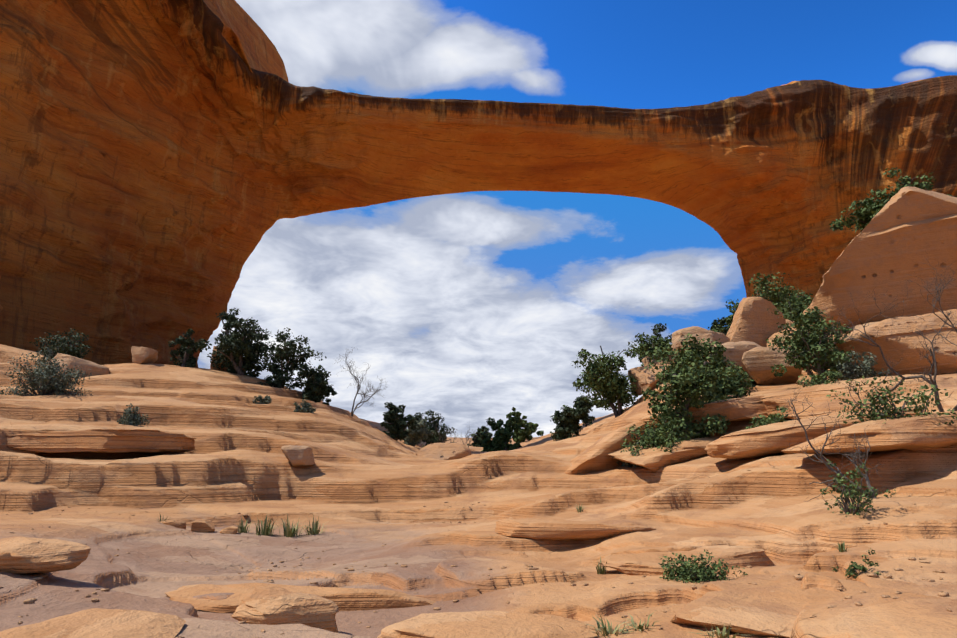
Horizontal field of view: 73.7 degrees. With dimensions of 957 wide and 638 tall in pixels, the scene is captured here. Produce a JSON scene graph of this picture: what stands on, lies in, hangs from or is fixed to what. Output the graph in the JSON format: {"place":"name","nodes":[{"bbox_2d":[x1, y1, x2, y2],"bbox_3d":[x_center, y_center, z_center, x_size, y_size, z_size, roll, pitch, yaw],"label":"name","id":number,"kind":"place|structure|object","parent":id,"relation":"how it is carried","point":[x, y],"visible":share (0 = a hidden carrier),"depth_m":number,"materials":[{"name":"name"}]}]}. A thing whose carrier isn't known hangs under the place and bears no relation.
{"place":"outdoors","nodes":[
{"label":"outdoors","id":0,"kind":"place"},
{"bbox_2d":[233,518,250,532],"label":"grass","id":1,"kind":"structure","parent":0,"point":[241,528],"depth_m":9.46,"materials":[{"name":"green plant"}]},
{"bbox_2d":[246,516,277,535],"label":"grass","id":2,"kind":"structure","parent":0,"point":[265,529],"depth_m":9.38,"materials":[{"name":"green plant"}]},
{"bbox_2d":[276,514,309,536],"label":"grass","id":3,"kind":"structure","parent":0,"point":[290,532],"depth_m":9.37,"materials":[{"name":"green plant"}]},
{"bbox_2d":[303,517,331,534],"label":"grass","id":4,"kind":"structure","parent":0,"point":[314,529],"depth_m":9.53,"materials":[{"name":"green plant"}]},
{"bbox_2d":[0,344,956,637],"bbox_3d":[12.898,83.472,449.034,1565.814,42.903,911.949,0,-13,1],"label":"ground","id":5,"kind":"structure","parent":0,"point":[364,490],"depth_m":7.96,"materials":[{"name":"stone"}]},
{"bbox_2d":[0,537,90,573],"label":"rock","id":6,"kind":"object","parent":5,"relation":"on","point":[21,555],"visible":0.98,"depth_m":4.27,"materials":[{"name":"stone"}]},
{"bbox_2d":[0,345,92,395],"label":"shrub","id":7,"kind":"object","parent":5,"relation":"on","point":[41,379],"visible":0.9,"depth_m":17.25,"materials":[{"name":"green plant"}]},
{"bbox_2d":[29,328,92,361],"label":"shrub","id":8,"kind":"object","parent":5,"relation":"on","point":[65,348],"visible":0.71,"depth_m":25.11,"materials":[{"name":"green plant"}]},
{"bbox_2d":[46,353,108,377],"bbox_3d":[-12.832,1.650,20.449,1.835,1.031,1.554,12,-18,-42],"label":"mound rock","id":9,"kind":"object","parent":5,"relation":"on","point":[88,367],"visible":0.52,"depth_m":19.97,"materials":[{"name":"stone"}]},
{"bbox_2d":[0,608,185,637],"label":"slab","id":10,"kind":"structure","parent":5,"relation":"on","point":[103,623],"depth_m":3.14,"materials":[{"name":"beige stone"}]},
{"bbox_2d":[5,428,195,454],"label":"slab","id":11,"kind":"structure","parent":5,"relation":"on","point":[142,441],"depth_m":12.36,"materials":[{"name":"beige stone"}]},
{"bbox_2d":[117,403,149,426],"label":"shrub","id":12,"kind":"object","parent":5,"relation":"on","point":[133,419],"visible":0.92,"depth_m":15.21,"materials":[{"name":"green plant"}]},
{"bbox_2d":[131,346,157,363],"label":"boulder","id":13,"kind":"object","parent":5,"relation":"on","point":[142,355],"visible":0.79,"depth_m":22.13,"materials":[{"name":"stone"}]},
{"bbox_2d":[160,519,185,528],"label":"rock","id":14,"kind":"object","parent":5,"relation":"on","point":[178,523],"visible":0.54,"depth_m":9.04,"materials":[{"name":"stone"}]},
{"bbox_2d":[168,329,205,367],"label":"juniper","id":15,"kind":"object","parent":5,"relation":"on","point":[188,348],"visible":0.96,"depth_m":23.33,"materials":[{"name":"green plant"}]},
{"bbox_2d":[191,519,214,532],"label":"rock","id":16,"kind":"object","parent":5,"relation":"on","point":[204,525],"visible":0.77,"depth_m":9.13,"materials":[{"name":"brown stone"}]},
{"bbox_2d":[210,346,237,373],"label":"mound rock","id":17,"kind":"object","parent":5,"relation":"on","point":[215,368],"visible":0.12,"depth_m":24.00,"materials":[{"name":"stone"}]},
{"bbox_2d":[220,526,237,533],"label":"rock","id":18,"kind":"object","parent":5,"relation":"on","point":[231,530],"visible":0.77,"depth_m":9.21,"materials":[{"name":"stone"}]},
{"bbox_2d":[195,307,272,376],"bbox_3d":[-8.917,0.889,23.721,2.673,2.772,3.109,0,-13,1],"label":"juniper","id":19,"kind":"object","parent":5,"relation":"on","point":[240,352],"visible":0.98,"depth_m":23.42,"materials":[{"name":"green plant"}]},
{"bbox_2d":[253,395,271,403],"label":"shrub","id":20,"kind":"object","parent":5,"relation":"on","point":[267,399],"visible":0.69,"depth_m":19.73,"materials":[{"name":"green plant"}]},
{"bbox_2d":[231,585,338,632],"bbox_3d":[-1.136,1.769,3.785,0.561,0.310,0.394,-5,-14,22],"label":"rock","id":21,"kind":"object","parent":5,"relation":"on","point":[271,605],"visible":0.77,"depth_m":3.73,"materials":[{"name":"beige stone"}]},
{"bbox_2d":[257,327,326,388],"bbox_3d":[-7.060,1.690,23.516,2.527,2.535,2.365,0,-13,1],"label":"juniper","id":22,"kind":"object","parent":5,"relation":"on","point":[281,355],"visible":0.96,"depth_m":23.35,"materials":[{"name":"green plant"}]},
{"bbox_2d":[281,445,314,465],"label":"ledge rock","id":23,"kind":"object","parent":5,"relation":"on","point":[295,455],"visible":0.98,"depth_m":13.21,"materials":[{"name":"stone"}]},
{"bbox_2d":[165,583,435,612],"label":"slab","id":24,"kind":"structure","parent":5,"relation":"on","point":[350,599],"depth_m":4.54,"materials":[{"name":"stone"}]},
{"bbox_2d":[293,399,315,412],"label":"shrub","id":25,"kind":"object","parent":5,"relation":"on","point":[306,408],"visible":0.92,"depth_m":19.09,"materials":[{"name":"green plant"}]},
{"bbox_2d":[285,365,337,405],"bbox_3d":[-6.022,2.390,23.168,1.915,1.521,1.386,5,-14,-22],"label":"juniper","id":26,"kind":"object","parent":5,"relation":"on","point":[317,388],"visible":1,"depth_m":23.05,"materials":[{"name":"green plant"}]},
{"bbox_2d":[337,347,387,416],"bbox_3d":[-4.256,2.367,23.343,1.375,2.543,2.573,-9,-16,34],"label":"bare tree","id":27,"kind":"object","parent":5,"relation":"on","point":[363,394],"visible":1,"depth_m":23.21,"materials":[{"name":"grey plant"}]},
{"bbox_2d":[380,402,422,440],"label":"juniper","id":28,"kind":"object","parent":5,"relation":"on","point":[395,424],"visible":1,"depth_m":23.22,"materials":[{"name":"green plant"}]},
{"bbox_2d":[398,417,434,446],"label":"shrub","id":29,"kind":"object","parent":5,"relation":"on","point":[420,431],"visible":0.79,"depth_m":29.06,"materials":[{"name":"green plant"}]},
{"bbox_2d":[418,409,454,446],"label":"juniper","id":30,"kind":"object","parent":5,"relation":"on","point":[433,438],"visible":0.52,"depth_m":33.42,"materials":[{"name":"green plant"}]},
{"bbox_2d":[415,443,471,459],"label":"wash rock","id":31,"kind":"object","parent":5,"relation":"on","point":[446,451],"visible":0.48,"depth_m":20.03,"materials":[{"name":"stone"}]},
{"bbox_2d":[434,425,461,442],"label":"bare shrub","id":32,"kind":"object","parent":5,"relation":"on","point":[446,437],"visible":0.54,"depth_m":29.07,"materials":[{"name":"grey plant"}]},
{"bbox_2d":[459,423,477,452],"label":"bare shrub","id":33,"kind":"object","parent":5,"relation":"on","point":[468,437],"visible":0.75,"depth_m":35.21,"materials":[{"name":"grey plant"}]},
{"bbox_2d":[0,0,956,367],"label":"natural rock arch","id":34,"kind":"structure","parent":5,"relation":"on","point":[166,166],"depth_m":58.74,"materials":[{"name":"brown stone"}]},
{"bbox_2d":[0,468,956,637],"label":"pebbles","id":35,"kind":"object","parent":5,"relation":"on","point":[797,577],"visible":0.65,"depth_m":4.17,"materials":[{"name":"stone"}]},
{"bbox_2d":[467,426,492,446],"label":"juniper","id":36,"kind":"object","parent":5,"relation":"on","point":[478,439],"visible":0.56,"depth_m":87.66,"materials":[{"name":"green plant"}]},
{"bbox_2d":[377,611,602,637],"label":"slab","id":37,"kind":"structure","parent":5,"relation":"on","point":[488,624],"depth_m":3.39,"materials":[{"name":"stone"}]},
{"bbox_2d":[481,432,508,451],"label":"juniper","id":38,"kind":"object","parent":5,"relation":"on","point":[487,442],"visible":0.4,"depth_m":59.87,"materials":[{"name":"green plant"}]},
{"bbox_2d":[485,416,521,451],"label":"juniper","id":39,"kind":"object","parent":5,"relation":"on","point":[503,437],"visible":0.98,"depth_m":58.70,"materials":[{"name":"green plant"}]},
{"bbox_2d":[506,407,543,442],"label":"juniper","id":40,"kind":"object","parent":5,"relation":"on","point":[525,432],"visible":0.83,"depth_m":73.34,"materials":[{"name":"green plant"}]},
{"bbox_2d":[495,519,655,539],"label":"slab","id":41,"kind":"structure","parent":5,"relation":"on","point":[553,529],"depth_m":7.15,"materials":[{"name":"beige stone"}]},
{"bbox_2d":[550,396,600,440],"bbox_3d":[3.828,4.018,25.382,1.952,1.955,2.006,4,-14,-17],"label":"juniper","id":42,"kind":"object","parent":5,"relation":"on","point":[566,421],"visible":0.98,"depth_m":25.04,"materials":[{"name":"green plant"}]},
{"bbox_2d":[572,342,639,417],"bbox_3d":[3.777,1.839,18.540,2.222,2.115,2.169,0,-13,1],"label":"juniper","id":43,"kind":"object","parent":5,"relation":"on","point":[609,387],"visible":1,"depth_m":18.18,"materials":[{"name":"green plant"}]},
{"bbox_2d":[580,615,634,637],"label":"grass","id":44,"kind":"structure","parent":5,"relation":"on","point":[605,630],"depth_m":3.42,"materials":[{"name":"plant"}]},
{"bbox_2d":[564,421,655,474],"bbox_3d":[2.762,2.761,13.519,2.068,1.255,1.465,5,-14,-20],"label":"rock slab","id":45,"kind":"object","parent":5,"relation":"on","point":[594,457],"visible":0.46,"depth_m":12.83,"materials":[{"name":"beige stone"}]},
{"bbox_2d":[616,441,637,467],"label":"shrub","id":46,"kind":"object","parent":5,"relation":"on","point":[623,464],"visible":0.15,"depth_m":12.71,"materials":[{"name":"green plant"}]},
{"bbox_2d":[616,612,657,630],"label":"grass","id":47,"kind":"structure","parent":5,"relation":"on","point":[640,627],"depth_m":3.48,"materials":[{"name":"plant"}]},
{"bbox_2d":[628,365,671,394],"bbox_3d":[5.062,1.729,18.267,1.305,0.922,1.095,7,-15,-26],"label":"boulder","id":48,"kind":"object","parent":5,"relation":"on","point":[644,378],"visible":0.4,"depth_m":17.97,"materials":[{"name":"stone"}]},
{"bbox_2d":[634,332,671,365],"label":"juniper","id":49,"kind":"object","parent":5,"relation":"on","point":[660,343],"visible":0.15,"depth_m":19.09,"materials":[{"name":"green plant"}]},
{"bbox_2d":[642,354,671,365],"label":"boulder","id":50,"kind":"object","parent":5,"relation":"on","point":[645,361],"visible":0.08,"depth_m":18.89,"materials":[{"name":"stone"}]},
{"bbox_2d":[620,414,698,467],"bbox_3d":[3.432,2.429,12.169,1.458,1.231,1.539,-11,-17,40],"label":"shrub","id":51,"kind":"object","parent":5,"relation":"on","point":[657,438],"visible":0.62,"depth_m":12.02,"materials":[{"name":"green plant"}]},
{"bbox_2d":[650,323,671,346],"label":"juniper","id":52,"kind":"object","parent":5,"relation":"on","point":[662,328],"visible":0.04,"depth_m":23.61,"materials":[{"name":"green plant"}]},
{"bbox_2d":[607,435,719,470],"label":"slab","id":53,"kind":"structure","parent":5,"relation":"on","point":[682,452],"depth_m":11.43,"materials":[{"name":"beige stone"}]},
{"bbox_2d":[597,545,776,575],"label":"slab","id":54,"kind":"structure","parent":5,"relation":"on","point":[646,563],"depth_m":5.14,"materials":[{"name":"beige stone"}]},
{"bbox_2d":[642,350,744,438],"bbox_3d":[4.122,1.612,12.483,1.668,2.068,2.040,0,-13,1],"label":"shrub","id":55,"kind":"object","parent":5,"relation":"on","point":[689,385],"visible":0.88,"depth_m":12.39,"materials":[{"name":"green plant"}]},
{"bbox_2d":[644,333,756,401],"bbox_3d":[4.846,1.249,14.103,2.538,1.876,1.828,0,-13,1],"label":"shrub","id":56,"kind":"object","parent":5,"relation":"on","point":[708,351],"visible":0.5,"depth_m":13.80,"materials":[{"name":"green plant"}]},
{"bbox_2d":[671,326,729,362],"bbox_3d":[6.455,1.062,18.452,1.977,1.640,1.604,12,-18,-42],"label":"boulder","id":57,"kind":"object","parent":5,"relation":"on","point":[681,334],"visible":0.33,"depth_m":18.01,"materials":[{"name":"stone"}]},
{"bbox_2d":[658,549,747,582],"bbox_3d":[1.616,1.891,4.678,0.570,0.388,0.475,5,-14,-19],"label":"shrub","id":58,"kind":"object","parent":5,"relation":"on","point":[686,572],"visible":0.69,"depth_m":4.64,"materials":[{"name":"green plant"}]},
{"bbox_2d":[636,390,787,427],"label":"slab","id":59,"kind":"structure","parent":5,"relation":"on","point":[743,408],"depth_m":12.48,"materials":[{"name":"stone"}]},
{"bbox_2d":[689,620,743,637],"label":"grass","id":60,"kind":"structure","parent":5,"relation":"on","point":[724,634],"depth_m":3.17,"materials":[{"name":"green plant"}]},
{"bbox_2d":[708,317,730,334],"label":"juniper","id":61,"kind":"object","parent":5,"relation":"on","point":[723,322],"visible":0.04,"depth_m":23.05,"materials":[{"name":"green plant"}]},
{"bbox_2d":[715,361,750,393],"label":"shrub","id":62,"kind":"object","parent":5,"relation":"on","point":[730,368],"visible":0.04,"depth_m":15.52,"materials":[{"name":"green plant"}]},
{"bbox_2d":[707,341,761,384],"bbox_3d":[6.925,1.278,17.186,1.623,1.265,1.658,0,-13,1],"label":"boulder","id":63,"kind":"object","parent":5,"relation":"on","point":[734,351],"visible":0.25,"depth_m":16.49,"materials":[{"name":"stone"}]},
{"bbox_2d":[712,299,797,331],"bbox_3d":[8.884,0.531,20.466,2.437,2.224,2.460,0,-13,1],"label":"juniper","id":64,"kind":"object","parent":5,"relation":"on","point":[729,320],"visible":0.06,"depth_m":20.29,"materials":[{"name":"green plant"}]},
{"bbox_2d":[726,297,785,346],"bbox_3d":[8.062,0.619,19.117,1.949,2.303,2.214,0,-13,1],"label":"boulder","id":65,"kind":"object","parent":5,"relation":"on","point":[755,320],"visible":0.48,"depth_m":18.28,"materials":[{"name":"stone"}]},
{"bbox_2d":[746,406,790,455],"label":"shrub","id":66,"kind":"object","parent":5,"relation":"on","point":[772,418],"visible":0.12,"depth_m":10.16,"materials":[{"name":"green plant"}]},
{"bbox_2d":[741,347,802,384],"bbox_3d":[7.487,1.302,16.367,1.367,1.024,1.600,-5,-14,19],"label":"boulder","id":67,"kind":"object","parent":5,"relation":"on","point":[758,362],"visible":0.62,"depth_m":15.88,"materials":[{"name":"stone"}]},
{"bbox_2d":[748,272,813,321],"bbox_3d":[11.873,0.113,24.616,3.332,3.293,3.672,0,-13,1],"label":"juniper","id":68,"kind":"object","parent":5,"relation":"on","point":[781,295],"visible":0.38,"depth_m":24.00,"materials":[{"name":"green plant"}]},
{"bbox_2d":[670,579,901,637],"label":"slab","id":69,"kind":"structure","parent":5,"relation":"on","point":[763,611],"depth_m":3.46,"materials":[{"name":"beige stone"}]},
{"bbox_2d":[766,327,835,369],"bbox_3d":[9.107,0.936,17.830,2.348,1.408,1.572,4,-13,-15],"label":"boulder","id":70,"kind":"object","parent":5,"relation":"on","point":[773,336],"visible":0.12,"depth_m":17.70,"materials":[{"name":"stone"}]},
{"bbox_2d":[765,298,853,386],"bbox_3d":[7.450,0.623,14.303,1.795,1.996,2.181,-5,-14,20],"label":"shrub","id":71,"kind":"object","parent":5,"relation":"on","point":[808,343],"visible":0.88,"depth_m":14.07,"materials":[{"name":"green plant"}]},
{"bbox_2d":[704,406,919,458],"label":"slab","id":72,"kind":"structure","parent":5,"relation":"on","point":[769,439],"depth_m":9.37,"materials":[{"name":"stone"}]},
{"bbox_2d":[797,369,841,386],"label":"shrub","id":73,"kind":"object","parent":5,"relation":"on","point":[824,375],"visible":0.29,"depth_m":12.12,"materials":[{"name":"green plant"}]},
{"bbox_2d":[776,384,883,501],"bbox_3d":[3.769,1.376,6.951,0.925,1.346,0.844,-4,-14,16],"label":"bare shrub","id":74,"kind":"object","parent":5,"relation":"on","point":[851,454],"visible":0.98,"depth_m":6.79,"materials":[{"name":"grey plant"}]},
{"bbox_2d":[830,548,880,578],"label":"shrub","id":75,"kind":"object","parent":5,"relation":"on","point":[862,568],"visible":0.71,"depth_m":4.08,"materials":[{"name":"green plant"}]},
{"bbox_2d":[820,460,895,517],"bbox_3d":[3.379,1.546,5.760,0.583,0.552,0.614,0,-13,1],"label":"shrub","id":76,"kind":"object","parent":5,"relation":"on","point":[853,507],"visible":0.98,"depth_m":5.69,"materials":[{"name":"green plant"}]},
{"bbox_2d":[761,374,956,418],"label":"slab","id":77,"kind":"structure","parent":5,"relation":"on","point":[819,398],"depth_m":11.34,"materials":[{"name":"stone"}]},
{"bbox_2d":[835,351,891,379],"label":"shrub","id":78,"kind":"object","parent":5,"relation":"on","point":[866,370],"visible":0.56,"depth_m":13.09,"materials":[{"name":"green plant"}]},
{"bbox_2d":[853,322,876,330],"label":"boulder","id":79,"kind":"object","parent":5,"relation":"on","point":[861,326],"depth_m":16.52,"materials":[{"name":"stone"}]},
{"bbox_2d":[782,411,956,454],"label":"slab","id":80,"kind":"structure","parent":5,"relation":"on","point":[919,432],"depth_m":7.18,"materials":[{"name":"stone"}]},
{"bbox_2d":[826,375,956,424],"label":"shrub","id":81,"kind":"object","parent":80,"relation":"on","point":[882,401],"visible":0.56,"depth_m":7.73,"materials":[{"name":"green plant"}]},
{"bbox_2d":[802,186,956,330],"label":"boulder","id":82,"kind":"object","parent":5,"relation":"on","point":[896,238],"visible":0.62,"depth_m":16.49,"materials":[{"name":"stone"}]},
{"bbox_2d":[829,167,935,233],"bbox_3d":[13.231,-3.541,20.705,2.703,2.815,2.417,0,-13,1],"label":"shrub","id":83,"kind":"object","parent":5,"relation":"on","point":[868,212],"visible":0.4,"depth_m":20.68,"materials":[{"name":"green plant"}]},
{"bbox_2d":[820,251,956,416],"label":"bare shrub","id":84,"kind":"object","parent":5,"relation":"on","point":[931,381],"visible":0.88,"depth_m":8.24,"materials":[{"name":"grey plant"}]},
{"bbox_2d":[834,309,956,380],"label":"boulder","id":85,"kind":"object","parent":5,"relation":"on","point":[902,342],"visible":0.58,"depth_m":13.87,"materials":[{"name":"stone"}]},
{"bbox_2d":[864,385,956,413],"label":"slab","id":86,"kind":"structure","parent":5,"relation":"on","point":[949,401],"depth_m":9.43,"materials":[{"name":"stone"}]},
{"bbox_2d":[913,180,952,196],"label":"shrub","id":87,"kind":"object","parent":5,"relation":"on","point":[921,185],"depth_m":19.61,"materials":[{"name":"green plant"}]},
{"bbox_2d":[197,0,956,437],"label":"sky","id":88,"kind":"structure","parent":0,"point":[473,307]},
{"bbox_2d":[576,504,583,512],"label":"grass","id":89,"kind":"structure","parent":0,"point":[579,509],"depth_m":9.83,"materials":[{"name":"green plant"}]},
{"bbox_2d":[596,556,606,573],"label":"grass","id":90,"kind":"structure","parent":0,"point":[600,569],"depth_m":5.24,"materials":[{"name":"green plant"}]},
{"bbox_2d":[836,541,851,551],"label":"grass","id":91,"kind":"structure","parent":0,"point":[841,548],"depth_m":4.84,"materials":[{"name":"green plant"}]}
]}

